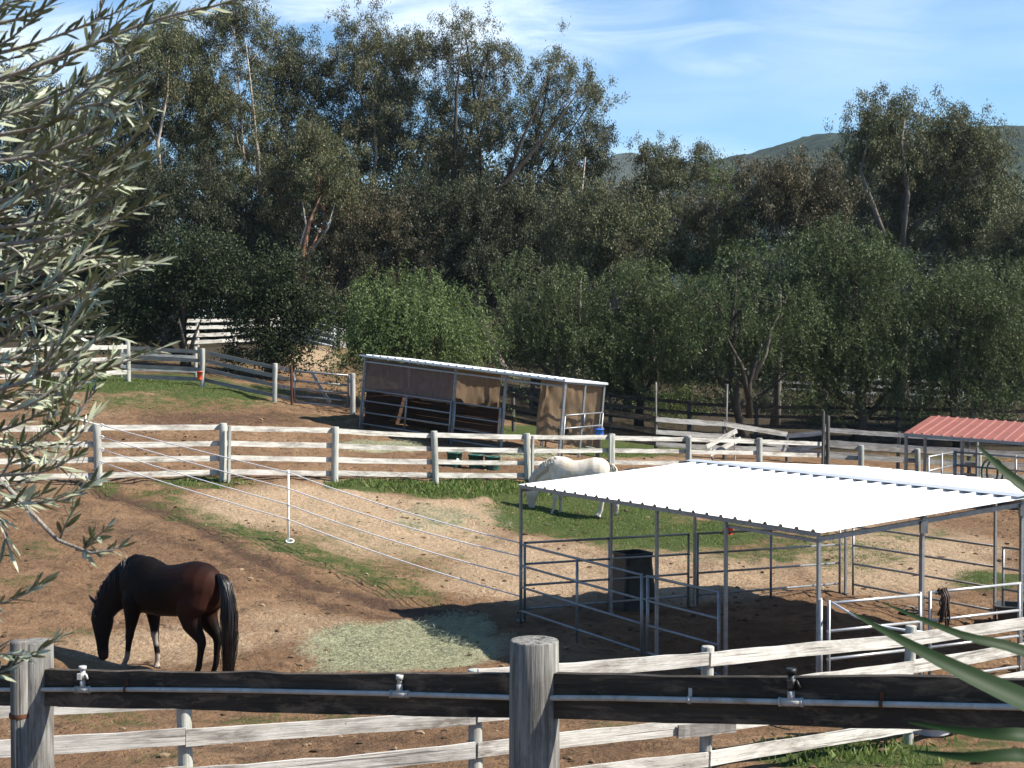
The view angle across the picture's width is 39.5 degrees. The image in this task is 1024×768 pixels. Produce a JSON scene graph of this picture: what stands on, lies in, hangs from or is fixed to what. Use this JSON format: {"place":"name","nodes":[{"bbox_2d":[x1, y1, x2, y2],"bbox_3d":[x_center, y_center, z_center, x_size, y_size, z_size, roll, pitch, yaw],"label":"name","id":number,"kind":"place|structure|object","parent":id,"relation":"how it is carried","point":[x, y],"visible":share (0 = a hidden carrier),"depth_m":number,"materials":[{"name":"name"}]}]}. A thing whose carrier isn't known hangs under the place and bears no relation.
{"place":"outdoors","nodes":[
{"label":"outdoors","id":0,"kind":"place"},
{"bbox_2d":[223,152,703,351],"bbox_3d":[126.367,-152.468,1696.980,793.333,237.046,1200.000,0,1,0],"label":"hills","id":1,"kind":"structure","parent":0,"point":[627,167],"depth_m":1481.27,"materials":[{"name":"green plant"}]},
{"bbox_2d":[0,330,1023,767],"bbox_3d":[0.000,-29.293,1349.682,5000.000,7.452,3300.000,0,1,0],"label":"ground","id":2,"kind":"structure","parent":0,"point":[62,600],"depth_m":27.86,"materials":[{"name":"brown soil"}]},
{"bbox_2d":[0,51,105,334],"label":"gum tree","id":3,"kind":"object","parent":2,"relation":"on","point":[4,97],"visible":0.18,"depth_m":77.69,"materials":[{"name":"green plant"}]},
{"bbox_2d":[0,345,126,384],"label":"white fence","id":4,"kind":"object","parent":2,"relation":"on","point":[100,347],"visible":0.16,"depth_m":50.14,"materials":[{"name":"white wood"}]},
{"bbox_2d":[0,0,208,338],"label":"gum tree","id":5,"kind":"object","parent":2,"relation":"on","point":[157,67],"visible":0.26,"depth_m":74.39,"materials":[{"name":"green plant"}]},
{"bbox_2d":[0,0,254,681],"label":"olive tree","id":6,"kind":"object","parent":2,"relation":"on","point":[49,213],"visible":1,"depth_m":2.67,"materials":[{"name":"green plant"}]},
{"bbox_2d":[34,148,268,341],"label":"gum tree","id":7,"kind":"object","parent":2,"relation":"on","point":[173,207],"visible":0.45,"depth_m":72.63,"materials":[{"name":"green plant"}]},
{"bbox_2d":[61,200,250,366],"bbox_3d":[-13.934,-3.871,56.773,7.772,6.957,5.592,0,1,0],"label":"oak tree","id":8,"kind":"object","parent":2,"relation":"on","point":[186,269],"visible":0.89,"depth_m":56.18,"materials":[{"name":"green plant"}]},
{"bbox_2d":[120,344,196,376],"bbox_3d":[-13.175,-0.722,53.185,2.892,1.568,0.156,0,1,0],"label":"pale board fence","id":9,"kind":"object","parent":2,"relation":"on","point":[122,354],"visible":0.47,"depth_m":53.11,"materials":[{"name":"white wood"}]},
{"bbox_2d":[89,554,238,670],"bbox_3d":[-4.889,3.227,19.874,2.618,1.660,0.617,1,1,29],"label":"brown horse","id":10,"kind":"object","parent":2,"relation":"on","point":[194,596],"visible":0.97,"depth_m":19.54},
{"bbox_2d":[125,341,292,404],"bbox_3d":[-10.773,-0.286,50.807,6.500,2.516,0.465,0,1,15],"label":"grey fence","id":11,"kind":"object","parent":2,"relation":"on","point":[275,367],"visible":0.91,"depth_m":50.91,"materials":[{"name":"grey wood"}]},
{"bbox_2d":[197,370,202,379],"bbox_3d":[-11.103,-0.325,50.706,0.213,0.347,0.210,0,1,0],"label":"orange bucket","id":12,"kind":"object","parent":11,"relation":"attached to","point":[199,375],"visible":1,"depth_m":50.62,"materials":[{"name":"plastic"}]},
{"bbox_2d":[294,370,348,407],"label":"metal gate","id":13,"kind":"structure","parent":11,"relation":"attached to","point":[324,392],"depth_m":49.77,"materials":[{"name":"metal"}]},
{"bbox_2d":[129,0,302,322],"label":"gum tree","id":14,"kind":"object","parent":2,"relation":"on","point":[207,98],"visible":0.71,"depth_m":76.30,"materials":[{"name":"green plant"}]},
{"bbox_2d":[169,157,318,338],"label":"gum tree","id":15,"kind":"object","parent":2,"relation":"on","point":[240,206],"visible":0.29,"depth_m":75.24,"materials":[{"name":"green plant"}]},
{"bbox_2d":[186,317,306,346],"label":"white fence","id":16,"kind":"object","parent":2,"relation":"on","point":[198,335],"visible":0.28,"depth_m":69.09,"materials":[{"name":"white wood"}]},
{"bbox_2d":[195,224,353,379],"bbox_3d":[-9.195,-3.094,56.009,6.647,6.305,5.534,0,1,0],"label":"oak tree","id":17,"kind":"object","parent":2,"relation":"on","point":[253,301],"visible":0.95,"depth_m":55.51,"materials":[{"name":"green plant"}]},
{"bbox_2d":[285,470,293,543],"bbox_3d":[-4.368,2.469,28.043,0.177,1.560,0.130,0,1,0],"label":"step in stake","id":18,"kind":"object","parent":2,"relation":"on","point":[288,523],"visible":0.94,"depth_m":28.05,"materials":[{"name":"white plastic"}]},
{"bbox_2d":[99,461,518,595],"bbox_3d":[-4.585,2.655,28.177,12.628,1.651,0.106,1,2,41],"label":"fence rope","id":19,"kind":"object","parent":18,"relation":"attached to","point":[102,462],"visible":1,"depth_m":27.33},
{"bbox_2d":[99,424,518,542],"bbox_3d":[-4.582,1.786,28.157,12.624,1.593,0.106,1,2,41],"label":"fence rope","id":20,"kind":"object","parent":18,"relation":"attached to","point":[102,425],"visible":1,"depth_m":27.27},
{"bbox_2d":[99,448,518,576],"bbox_3d":[-4.584,2.341,28.170,12.627,1.605,0.106,1,2,41],"label":"fence rope","id":21,"kind":"object","parent":18,"relation":"attached to","point":[102,449],"visible":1,"depth_m":27.28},
{"bbox_2d":[99,436,518,556],"bbox_3d":[-4.583,2.032,28.163,12.625,1.548,0.106,1,2,41],"label":"fence rope","id":22,"kind":"object","parent":18,"relation":"attached to","point":[102,437],"visible":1,"depth_m":27.40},
{"bbox_2d":[215,21,374,337],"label":"gum tree","id":23,"kind":"object","parent":2,"relation":"on","point":[294,94],"visible":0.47,"depth_m":78.81,"materials":[{"name":"green plant"}]},
{"bbox_2d":[307,322,335,352],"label":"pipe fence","id":24,"kind":"object","parent":2,"relation":"on","point":[324,338],"visible":0.16,"depth_m":69.20,"materials":[{"name":"white metal"}]},
{"bbox_2d":[303,321,345,347],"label":"retaining wall","id":25,"kind":"structure","parent":2,"relation":"on","point":[326,341],"depth_m":72.62,"materials":[{"name":"concrete"}]},
{"bbox_2d":[227,108,428,336],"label":"gum tree","id":26,"kind":"object","parent":2,"relation":"on","point":[306,187],"visible":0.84,"depth_m":73.56,"materials":[{"name":"green plant"}]},
{"bbox_2d":[350,373,354,413],"bbox_3d":[-5.527,0.445,49.523,0.185,1.657,0.185,1,1,24],"label":"gate post","id":27,"kind":"object","parent":2,"relation":"on","point":[352,393],"visible":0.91,"depth_m":49.45,"materials":[{"name":"white wood"}]},
{"bbox_2d":[5,438,718,731],"bbox_3d":[-1.015,2.822,31.035,13.494,2.290,29.208,0,1,0],"label":"hay","id":28,"kind":"object","parent":2,"relation":"on","point":[434,642],"visible":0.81,"depth_m":22.17},
{"bbox_2d":[287,0,441,300],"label":"gum tree","id":29,"kind":"object","parent":2,"relation":"on","point":[382,124],"visible":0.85,"depth_m":79.58,"materials":[{"name":"green plant"}]},
{"bbox_2d":[289,182,446,349],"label":"gum tree","id":30,"kind":"object","parent":2,"relation":"on","point":[345,260],"visible":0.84,"depth_m":72.55,"materials":[{"name":"green plant"}]},
{"bbox_2d":[348,326,463,369],"bbox_3d":[-4.158,-0.945,64.293,6.053,4.304,5.518,-1,1,-25],"label":"bush","id":31,"kind":"object","parent":2,"relation":"on","point":[422,359],"visible":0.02,"depth_m":64.14,"materials":[{"name":"green plant"}]},
{"bbox_2d":[0,411,829,485],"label":"white fence","id":32,"kind":"object","parent":2,"relation":"on","point":[224,443],"visible":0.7,"depth_m":36.60,"materials":[{"name":"white wood"}]},
{"bbox_2d":[3,400,98,424],"bbox_3d":[-10.381,0.425,30.086,0.163,1.118,4.754,1,1,28],"label":"fence rope","id":33,"kind":"object","parent":32,"relation":"attached to","point":[69,416],"visible":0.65,"depth_m":31.32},
{"bbox_2d":[304,258,528,421],"bbox_3d":[-3.402,-1.364,52.065,8.041,6.468,6.933,0,1,0],"label":"pepper tree","id":34,"kind":"object","parent":2,"relation":"on","point":[374,321],"visible":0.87,"depth_m":51.31,"materials":[{"name":"green plant"}]},
{"bbox_2d":[446,452,462,466],"bbox_3d":[-1.662,2.180,41.260,0.472,0.420,0.472,0,1,0],"label":"feed tub","id":35,"kind":"object","parent":2,"relation":"on","point":[454,455],"visible":0.81,"depth_m":41.09,"materials":[{"name":"teal plastic"}]},
{"bbox_2d":[388,0,535,360],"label":"gum tree","id":36,"kind":"object","parent":2,"relation":"on","point":[455,152],"visible":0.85,"depth_m":78.33,"materials":[{"name":"green plant"}]},
{"bbox_2d":[468,454,483,468],"bbox_3d":[-1.041,2.239,41.161,0.472,0.420,0.472,0,1,0],"label":"feed tub","id":37,"kind":"object","parent":2,"relation":"on","point":[475,456],"visible":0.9,"depth_m":40.99,"materials":[{"name":"teal plastic"}]},
{"bbox_2d":[369,159,593,376],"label":"gum tree","id":38,"kind":"object","parent":2,"relation":"on","point":[475,260],"visible":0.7,"depth_m":73.32,"materials":[{"name":"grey plant"}]},
{"bbox_2d":[359,354,607,457],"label":"brown shed","id":39,"kind":"structure","parent":2,"relation":"on","point":[573,405],"depth_m":46.09,"materials":[{"name":"metal"}]},
{"bbox_2d":[557,426,568,434],"bbox_3d":[1.582,1.494,44.239,0.357,0.385,0.357,0,1,0],"label":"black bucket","id":40,"kind":"object","parent":39,"relation":"hanging from","point":[566,431],"visible":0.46,"depth_m":44.14,"materials":[{"name":"plastic"}]},
{"bbox_2d":[594,426,603,434],"bbox_3d":[2.735,1.501,44.817,0.315,0.336,0.315,0,1,0],"label":"blue bucket","id":41,"kind":"object","parent":39,"relation":"hanging from","point":[599,431],"visible":0.61,"depth_m":44.70,"materials":[{"name":"plastic"}]},
{"bbox_2d":[454,307,527,373],"bbox_3d":[-1.032,-1.355,64.133,4.290,4.524,3.879,0,1,-13],"label":"bush","id":42,"kind":"object","parent":2,"relation":"on","point":[481,330],"visible":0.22,"depth_m":63.94,"materials":[{"name":"green plant"}]},
{"bbox_2d":[484,456,500,470],"bbox_3d":[-0.560,2.287,41.062,0.472,0.420,0.472,0,1,0],"label":"feed tub","id":43,"kind":"object","parent":2,"relation":"on","point":[493,467],"visible":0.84,"depth_m":40.89,"materials":[{"name":"teal plastic"}]},
{"bbox_2d":[0,635,1023,767],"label":"foreground fence","id":44,"kind":"object","parent":2,"relation":"on","point":[532,681],"visible":0.93,"depth_m":5.96,"materials":[{"name":"wood"}]},
{"bbox_2d":[0,665,1021,710],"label":"water pipe","id":45,"kind":"object","parent":44,"relation":"attached to","point":[792,682],"visible":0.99,"depth_m":5.85,"materials":[{"name":"plastic"}]},
{"bbox_2d":[0,617,1023,767],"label":"white fence","id":46,"kind":"object","parent":2,"relation":"on","point":[184,736],"visible":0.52,"depth_m":13.59,"materials":[{"name":"white wood"}]},
{"bbox_2d":[0,104,1023,398],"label":"woods","id":47,"kind":"object","parent":2,"relation":"on","point":[740,274],"visible":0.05,"depth_m":87.69,"materials":[{"name":"green plant"}]},
{"bbox_2d":[6,377,1017,767],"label":"grass","id":48,"kind":"structure","parent":2,"relation":"on","point":[432,489],"depth_m":36.07,"materials":[{"name":"green plant"}]},
{"bbox_2d":[0,383,1023,767],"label":"dirt clods","id":49,"kind":"object","parent":2,"relation":"on","point":[568,757],"visible":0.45,"depth_m":25.99,"materials":[{"name":"brown soil"}]},
{"bbox_2d":[452,16,629,364],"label":"gum tree","id":50,"kind":"object","parent":2,"relation":"on","point":[530,156],"visible":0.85,"depth_m":75.32,"materials":[{"name":"green plant"}]},
{"bbox_2d":[471,245,659,384],"bbox_3d":[2.227,-2.079,61.304,8.139,7.824,7.572,0,1,0],"label":"pepper tree","id":51,"kind":"object","parent":2,"relation":"on","point":[528,337],"visible":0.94,"depth_m":60.59,"materials":[{"name":"green plant"}]},
{"bbox_2d":[503,348,628,406],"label":"bush","id":52,"kind":"object","parent":2,"relation":"on","point":[550,371],"visible":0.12,"depth_m":65.75,"materials":[{"name":"green plant"}]},
{"bbox_2d":[525,456,618,517],"bbox_3d":[1.542,2.645,36.715,2.496,1.582,0.588,0,1,14],"label":"white horse","id":53,"kind":"object","parent":2,"relation":"on","point":[556,467],"visible":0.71,"depth_m":36.55},
{"bbox_2d":[523,116,632,369],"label":"gum tree","id":54,"kind":"object","parent":2,"relation":"on","point":[591,166],"visible":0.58,"depth_m":77.14,"materials":[{"name":"green plant"}]},
{"bbox_2d":[607,549,654,611],"bbox_3d":[2.177,3.544,25.777,0.740,1.028,0.666,-1,1,-28],"label":"feed bin","id":55,"kind":"object","parent":2,"relation":"on","point":[644,566],"visible":0.69,"depth_m":25.53,"materials":[{"name":"black plastic"}]},
{"bbox_2d":[544,252,742,430],"bbox_3d":[6.028,-1.703,61.530,7.172,7.869,8.034,1,2,42],"label":"pepper tree","id":56,"kind":"object","parent":2,"relation":"on","point":[641,311],"visible":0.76,"depth_m":60.97,"materials":[{"name":"green plant"}]},
{"bbox_2d":[515,167,772,412],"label":"gum tree","id":57,"kind":"object","parent":2,"relation":"on","point":[680,252],"visible":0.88,"depth_m":66.18,"materials":[{"name":"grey plant"}]},
{"bbox_2d":[655,382,656,415],"bbox_3d":[5.273,1.406,52.245,0.066,2.952,0.065,1,1,22],"label":"pole","id":58,"kind":"object","parent":2,"relation":"on","point":[655,398],"visible":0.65,"depth_m":52.20,"materials":[{"name":"grey metal"}]},
{"bbox_2d":[594,129,735,381],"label":"gum tree","id":59,"kind":"object","parent":2,"relation":"on","point":[670,166],"visible":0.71,"depth_m":81.32,"materials":[{"name":"green plant"}]},
{"bbox_2d":[613,375,723,425],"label":"bush","id":60,"kind":"object","parent":2,"relation":"on","point":[670,406],"visible":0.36,"depth_m":65.66,"materials":[{"name":"green plant"}]},
{"bbox_2d":[662,381,758,416],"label":"bush","id":61,"kind":"object","parent":2,"relation":"on","point":[711,397],"visible":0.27,"depth_m":69.83,"materials":[{"name":"green plant"}]},
{"bbox_2d":[706,428,740,461],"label":"broken gate","id":62,"kind":"structure","parent":2,"relation":"on","point":[724,436],"depth_m":47.57,"materials":[{"name":"white wood"}]},
{"bbox_2d":[725,384,727,432],"bbox_3d":[7.894,1.533,52.548,0.142,3.068,0.070,0,1,0],"label":"pole","id":63,"kind":"object","parent":2,"relation":"on","point":[726,403],"visible":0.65,"depth_m":52.50,"materials":[{"name":"grey metal"}]},
{"bbox_2d":[433,390,1023,472],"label":"grey fence","id":64,"kind":"object","parent":2,"relation":"on","point":[724,424],"visible":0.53,"depth_m":52.36,"materials":[{"name":"grey wood"}]},
{"bbox_2d":[704,164,770,411],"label":"tree","id":65,"kind":"object","parent":2,"relation":"on","point":[714,180],"visible":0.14,"depth_m":70.70,"materials":[{"name":"green plant"}]},
{"bbox_2d":[655,237,869,445],"bbox_3d":[9.862,-1.613,57.430,8.778,8.919,5.923,1,1,25],"label":"pepper tree","id":66,"kind":"object","parent":2,"relation":"on","point":[764,336],"visible":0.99,"depth_m":57.55,"materials":[{"name":"green plant"}]},
{"bbox_2d":[518,459,1023,674],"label":"corral shelter","id":67,"kind":"object","parent":2,"relation":"on","point":[814,500],"visible":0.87,"depth_m":21.21,"materials":[{"name":"metal"}]},
{"bbox_2d":[830,601,919,631],"bbox_3d":[4.358,2.815,17.158,0.180,0.216,1.346,-1,2,-42],"label":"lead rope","id":68,"kind":"object","parent":67,"relation":"attached to","point":[848,612],"visible":0.51,"depth_m":17.37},
{"bbox_2d":[902,606,917,614],"bbox_3d":[7.171,4.152,25.701,0.315,0.298,0.315,0,1,0],"label":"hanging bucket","id":69,"kind":"object","parent":67,"relation":"hanging from","point":[914,611],"visible":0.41,"depth_m":25.69,"materials":[{"name":"black plastic"}]},
{"bbox_2d":[935,587,949,625],"bbox_3d":[5.625,2.976,18.643,0.216,0.635,0.182,-1,2,-31],"label":"halter","id":70,"kind":"object","parent":67,"relation":"hanging from","point":[944,605],"visible":0.88,"depth_m":18.60,"materials":[{"name":"fabric"}]},
{"bbox_2d":[530,378,1023,445],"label":"dark fence","id":71,"kind":"object","parent":2,"relation":"on","point":[898,419],"visible":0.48,"depth_m":60.35,"materials":[{"name":"grey wood"}]},
{"bbox_2d":[677,144,879,424],"bbox_3d":[12.252,-4.424,65.300,9.238,13.300,5.576,0,1,0],"label":"gum tree","id":72,"kind":"object","parent":2,"relation":"on","point":[800,192],"visible":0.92,"depth_m":64.81,"materials":[{"name":"green plant"}]},
{"bbox_2d":[727,373,838,415],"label":"bush","id":73,"kind":"object","parent":2,"relation":"on","point":[772,395],"visible":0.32,"depth_m":71.42,"materials":[{"name":"green plant"}]},
{"bbox_2d":[785,379,854,425],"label":"bush","id":74,"kind":"object","parent":2,"relation":"on","point":[816,412],"visible":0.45,"depth_m":67.60,"materials":[{"name":"green plant"}]},
{"bbox_2d":[745,210,956,442],"bbox_3d":[14.325,-2.218,59.710,9.144,10.101,7.510,0,1,0],"label":"pepper tree","id":75,"kind":"object","parent":2,"relation":"on","point":[865,326],"visible":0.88,"depth_m":59.15,"materials":[{"name":"green plant"}]},
{"bbox_2d":[781,373,963,403],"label":"white fence","id":76,"kind":"object","parent":2,"relation":"on","point":[869,390],"visible":0.05,"depth_m":79.92,"materials":[{"name":"white wood"}]},
{"bbox_2d":[815,79,1023,417],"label":"gum tree","id":77,"kind":"object","parent":2,"relation":"on","point":[904,166],"visible":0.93,"depth_m":71.17,"materials":[{"name":"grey plant"}]},
{"bbox_2d":[870,375,972,426],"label":"bush","id":78,"kind":"object","parent":2,"relation":"on","point":[909,403],"visible":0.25,"depth_m":66.48,"materials":[{"name":"green plant"}]},
{"bbox_2d":[830,443,1023,478],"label":"grey fence","id":79,"kind":"object","parent":2,"relation":"on","point":[861,458],"visible":0.41,"depth_m":47.47,"materials":[{"name":"grey wood"}]},
{"bbox_2d":[914,730,949,736],"bbox_3d":[4.950,3.943,17.094,0.693,0.420,0.693,0,1,0],"label":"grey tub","id":80,"kind":"object","parent":2,"relation":"on","point":[934,733],"visible":0.2,"depth_m":16.81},
{"bbox_2d":[849,445,1023,762],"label":"strap leaf plant","id":81,"kind":"object","parent":2,"relation":"on","point":[1008,692],"visible":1,"depth_m":1.96,"materials":[{"name":"green plant"}]},
{"bbox_2d":[854,252,1023,447],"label":"pepper tree","id":82,"kind":"object","parent":2,"relation":"on","point":[966,305],"visible":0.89,"depth_m":59.16,"materials":[{"name":"green plant"}]},
{"bbox_2d":[904,415,1023,476],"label":"red roof shelter","id":83,"kind":"object","parent":2,"relation":"on","point":[977,429],"visible":0.98,"depth_m":44.28,"materials":[{"name":"metal"}]},
{"bbox_2d":[927,451,1023,509],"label":"pipe corral","id":84,"kind":"object","parent":2,"relation":"on","point":[955,465],"visible":0.45,"depth_m":42.26,"materials":[{"name":"metal"}]},
{"bbox_2d":[981,458,1002,479],"bbox_3d":[14.319,2.663,42.520,0.696,0.898,0.057,0,1,0],"label":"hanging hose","id":85,"kind":"object","parent":84,"relation":"hanging from","point":[985,461],"visible":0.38,"depth_m":42.50,"materials":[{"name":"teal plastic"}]},
{"bbox_2d":[940,249,1023,445],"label":"pepper tree","id":86,"kind":"object","parent":2,"relation":"on","point":[1021,283],"visible":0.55,"depth_m":59.74,"materials":[{"name":"green plant"}]},
{"bbox_2d":[959,379,1023,419],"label":"bush","id":87,"kind":"object","parent":2,"relation":"on","point":[993,415],"visible":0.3,"depth_m":66.76,"materials":[{"name":"green plant"}]},
{"bbox_2d":[967,197,1023,361],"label":"gum tree","id":88,"kind":"object","parent":2,"relation":"on","point":[1008,238],"visible":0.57,"depth_m":65.06,"materials":[{"name":"green plant"}]},
{"bbox_2d":[994,600,1023,620],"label":"water trough","id":89,"kind":"object","parent":2,"relation":"on","point":[1010,605],"visible":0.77,"depth_m":24.14,"materials":[{"name":"metal"}]},
{"bbox_2d":[0,0,1023,328],"label":"sky","id":90,"kind":"structure","parent":0,"point":[752,76],"materials":[{"name":"blue"}]},
{"bbox_2d":[541,125,1023,354],"bbox_3d":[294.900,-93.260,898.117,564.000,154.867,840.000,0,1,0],"label":"hills","id":91,"kind":"structure","parent":0,"point":[813,143],"depth_m":765.15,"materials":[{"name":"green plant"}]}
]}

